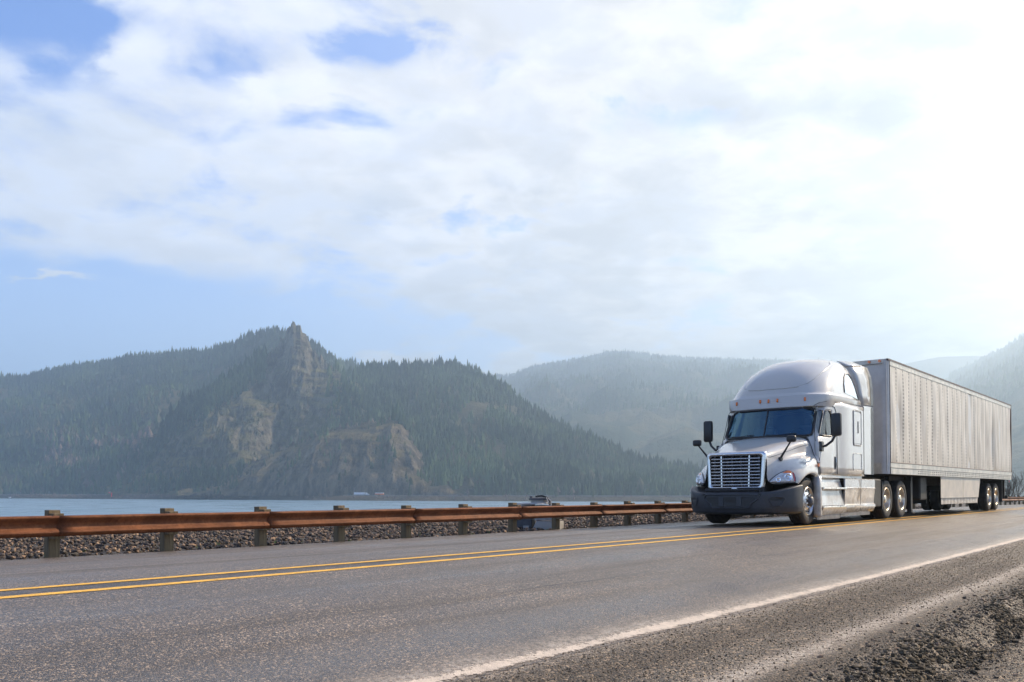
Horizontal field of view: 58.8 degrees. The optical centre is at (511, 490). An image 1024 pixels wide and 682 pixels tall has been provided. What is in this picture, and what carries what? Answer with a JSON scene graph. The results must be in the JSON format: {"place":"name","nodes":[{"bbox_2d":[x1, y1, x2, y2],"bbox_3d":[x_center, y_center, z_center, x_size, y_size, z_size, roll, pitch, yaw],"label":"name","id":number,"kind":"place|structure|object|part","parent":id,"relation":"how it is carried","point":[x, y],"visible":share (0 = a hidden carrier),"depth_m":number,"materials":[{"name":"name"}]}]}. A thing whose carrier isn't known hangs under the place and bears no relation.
{"place":"outdoors","nodes":[
{"label":"outdoors","id":0,"kind":"place"},
{"bbox_2d":[0,337,353,493],"bbox_3d":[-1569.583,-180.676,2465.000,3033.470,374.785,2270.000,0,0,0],"label":"hill","id":1,"kind":"structure","parent":0,"point":[119,429],"depth_m":1825.14,"materials":[{"name":"green plant"}]},
{"bbox_2d":[0,325,360,488],"bbox_3d":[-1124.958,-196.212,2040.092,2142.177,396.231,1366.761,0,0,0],"label":"forest","id":2,"kind":"object","parent":1,"relation":"on","point":[232,349],"visible":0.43,"depth_m":2022.18,"materials":[{"name":"green plant"}]},
{"bbox_2d":[0,378,685,493],"bbox_3d":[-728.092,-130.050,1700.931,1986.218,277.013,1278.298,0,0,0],"label":"leafless brush","id":3,"kind":"object","parent":1,"relation":"on","point":[219,454],"visible":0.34,"depth_m":1443.37,"materials":[{"name":"green plant"}]},
{"bbox_2d":[107,321,366,494],"bbox_3d":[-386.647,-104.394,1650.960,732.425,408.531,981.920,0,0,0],"label":"hill","id":4,"kind":"structure","parent":0,"point":[297,377],"depth_m":1476.87,"materials":[{"name":"brown stone"}]},
{"bbox_2d":[110,342,410,493],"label":"forest","id":5,"kind":"object","parent":4,"relation":"on","point":[218,391],"visible":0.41,"depth_m":1496.77,"materials":[{"name":"green plant"}]},
{"bbox_2d":[176,416,463,495],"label":"hill","id":6,"kind":"structure","parent":0,"point":[307,473],"depth_m":1188.49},
{"bbox_2d":[175,400,495,494],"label":"forest","id":7,"kind":"object","parent":6,"relation":"on","point":[396,415],"visible":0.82,"depth_m":1227.48,"materials":[{"name":"green plant"}]},
{"bbox_2d":[0,498,681,516],"bbox_3d":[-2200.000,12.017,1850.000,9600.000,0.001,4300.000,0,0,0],"label":"river water","id":8,"kind":"structure","parent":0,"point":[9,507],"depth_m":734.11,"materials":[{"name":"blue liquid"}]},
{"bbox_2d":[375,374,629,494],"bbox_3d":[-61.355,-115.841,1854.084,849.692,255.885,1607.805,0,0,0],"label":"hill","id":9,"kind":"structure","parent":0,"point":[478,408],"depth_m":1439.76,"materials":[{"name":"green plant"}]},
{"bbox_2d":[340,355,705,495],"bbox_3d":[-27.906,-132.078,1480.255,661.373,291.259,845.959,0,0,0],"label":"forest","id":10,"kind":"object","parent":9,"relation":"on","point":[555,466],"visible":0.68,"depth_m":1381.54,"materials":[{"name":"green plant"}]},
{"bbox_2d":[0,502,1021,681],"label":"roadside land","id":11,"kind":"structure","parent":0,"point":[347,538],"depth_m":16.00,"materials":[{"name":"grey gravel"}]},
{"bbox_2d":[0,496,1023,557],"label":"guardrail","id":12,"kind":"object","parent":11,"relation":"on","point":[52,527],"visible":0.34,"depth_m":14.64,"materials":[{"name":"metal"}]},
{"bbox_2d":[517,495,563,529],"bbox_3d":[0.572,0.512,21.687,1.240,0.822,0.760,0,0,17],"label":"roadside machine","id":13,"kind":"object","parent":11,"relation":"on","point":[533,522],"visible":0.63,"depth_m":21.49,"materials":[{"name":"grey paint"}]},
{"bbox_2d":[1005,472,1023,502],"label":"bare tree","id":14,"kind":"object","parent":11,"relation":"on","point":[1014,483],"visible":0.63,"depth_m":91.38,"materials":[{"name":"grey plant"}]},
{"bbox_2d":[0,504,1023,681],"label":"road","id":15,"kind":"structure","parent":0,"point":[403,622],"depth_m":7.37,"materials":[{"name":"grey asphalt"}]},
{"bbox_2d":[2,508,921,560],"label":"road marking","id":16,"kind":"object","parent":15,"relation":"on","point":[364,540],"visible":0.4,"depth_m":14.89,"materials":[{"name":"white paint"}]},
{"bbox_2d":[0,508,1023,598],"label":"road marking","id":17,"kind":"object","parent":15,"relation":"on","point":[24,595],"visible":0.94,"depth_m":8.31,"materials":[{"name":"yellow paint"}]},
{"bbox_2d":[0,507,1023,590],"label":"road marking","id":18,"kind":"object","parent":15,"relation":"on","point":[391,559],"visible":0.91,"depth_m":8.88,"materials":[{"name":"yellow paint"}]},
{"bbox_2d":[392,537,1023,681],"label":"road marking","id":19,"kind":"object","parent":15,"relation":"on","point":[498,664],"visible":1,"depth_m":6.97,"materials":[{"name":"white paint"}]},
{"bbox_2d":[691,359,910,524],"bbox_3d":[7.345,-1.217,22.443,3.240,3.910,9.078,-1,0,39],"label":"semi truck","id":20,"kind":"object","parent":15,"relation":"on","point":[797,445],"visible":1,"depth_m":20.38,"materials":[{"name":"white paint"}]},
{"bbox_3d":[5.176,-1.111,21.519,0.232,1.554,1.043,-1,0,39],"label":"door","id":21,"kind":"part","parent":20,"relation":"part of","materials":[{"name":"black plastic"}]},
{"bbox_3d":[6.925,-1.133,20.122,0.233,1.554,1.045,-1,0,39],"label":"door","id":22,"kind":"part","parent":20,"relation":"part of","materials":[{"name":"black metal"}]},
{"bbox_3d":[8.151,-0.674,21.421,0.011,0.411,0.621,-1,0,39],"label":"luggage door","id":23,"kind":"part","parent":20,"relation":"part of","materials":[{"name":"metal"}]},
{"bbox_2d":[844,358,1011,512],"bbox_3d":[13.621,-1.317,30.301,2.708,4.110,16.265,-1,0,39],"label":"semi trailer","id":24,"kind":"object","parent":15,"relation":"on","point":[941,443],"visible":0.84,"depth_m":27.48,"materials":[{"name":"paint"}]},
{"bbox_2d":[0,495,1023,501],"bbox_3d":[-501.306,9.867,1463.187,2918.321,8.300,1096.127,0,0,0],"label":"bank","id":25,"kind":"structure","parent":0,"point":[556,498],"depth_m":1077.05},
{"bbox_2d":[0,423,692,500],"bbox_3d":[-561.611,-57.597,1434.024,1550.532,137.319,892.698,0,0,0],"label":"leafless brush","id":26,"kind":"object","parent":25,"relation":"on","point":[98,444],"visible":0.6,"depth_m":1563.46,"materials":[{"name":"brown plant"}]},
{"bbox_2d":[0,480,698,495],"bbox_3d":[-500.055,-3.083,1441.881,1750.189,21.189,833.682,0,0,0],"label":"forest","id":27,"kind":"object","parent":25,"relation":"on","point":[654,488],"visible":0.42,"depth_m":1086.29,"materials":[{"name":"green plant"}]},
{"bbox_2d":[354,492,368,494],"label":"distant truck","id":28,"kind":"object","parent":25,"relation":"on","point":[360,493],"visible":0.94,"depth_m":1132.27,"materials":[{"name":"metal"}]},
{"bbox_2d":[0,494,1021,496],"bbox_3d":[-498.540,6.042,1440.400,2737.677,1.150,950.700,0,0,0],"label":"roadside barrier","id":29,"kind":"object","parent":25,"relation":"on","point":[412,495],"visible":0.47,"depth_m":1083.07,"materials":[{"name":"brown metal"}]},
{"bbox_2d":[0,0,1023,375],"label":"sky","id":30,"kind":"structure","parent":0,"point":[503,187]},
{"bbox_2d":[500,355,776,467],"bbox_3d":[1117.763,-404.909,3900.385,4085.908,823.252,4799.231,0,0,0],"label":"hill","id":31,"kind":"structure","parent":0,"point":[668,433],"depth_m":2709.37,"materials":[{"name":"green plant"}]},
{"bbox_2d":[486,349,831,418],"bbox_3d":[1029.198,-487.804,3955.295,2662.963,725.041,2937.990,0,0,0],"label":"forest","id":32,"kind":"object","parent":31,"relation":"on","point":[680,359],"visible":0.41,"depth_m":3627.84,"materials":[{"name":"green plant"}]},
{"bbox_2d":[456,540,1023,681],"bbox_3d":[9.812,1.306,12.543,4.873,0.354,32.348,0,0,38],"label":"gravel ground","id":33,"kind":"structure","parent":0,"point":[830,654],"depth_m":6.96,"materials":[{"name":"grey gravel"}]},
{"bbox_2d":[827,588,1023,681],"bbox_3d":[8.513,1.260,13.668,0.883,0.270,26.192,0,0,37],"label":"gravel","id":34,"kind":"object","parent":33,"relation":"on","point":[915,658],"visible":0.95,"depth_m":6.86,"materials":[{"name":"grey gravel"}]},
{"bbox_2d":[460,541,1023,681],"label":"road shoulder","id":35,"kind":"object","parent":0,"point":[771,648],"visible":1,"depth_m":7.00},
{"bbox_2d":[905,356,983,378],"bbox_3d":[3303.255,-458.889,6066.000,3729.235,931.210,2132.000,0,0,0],"label":"hill","id":36,"kind":"structure","parent":0,"point":[942,367],"depth_m":6144.66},
{"bbox_2d":[944,340,1023,494],"bbox_3d":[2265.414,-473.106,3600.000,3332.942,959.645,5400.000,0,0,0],"label":"hill","id":37,"kind":"structure","parent":0,"point":[1015,399],"depth_m":1896.58,"materials":[{"name":"green plant"}]},
{"bbox_2d":[948,333,1023,401],"bbox_3d":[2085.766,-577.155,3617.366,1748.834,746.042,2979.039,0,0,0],"label":"forest","id":38,"kind":"object","parent":37,"relation":"on","point":[1010,374],"visible":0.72,"depth_m":3245.42,"materials":[{"name":"green plant"}]}
]}

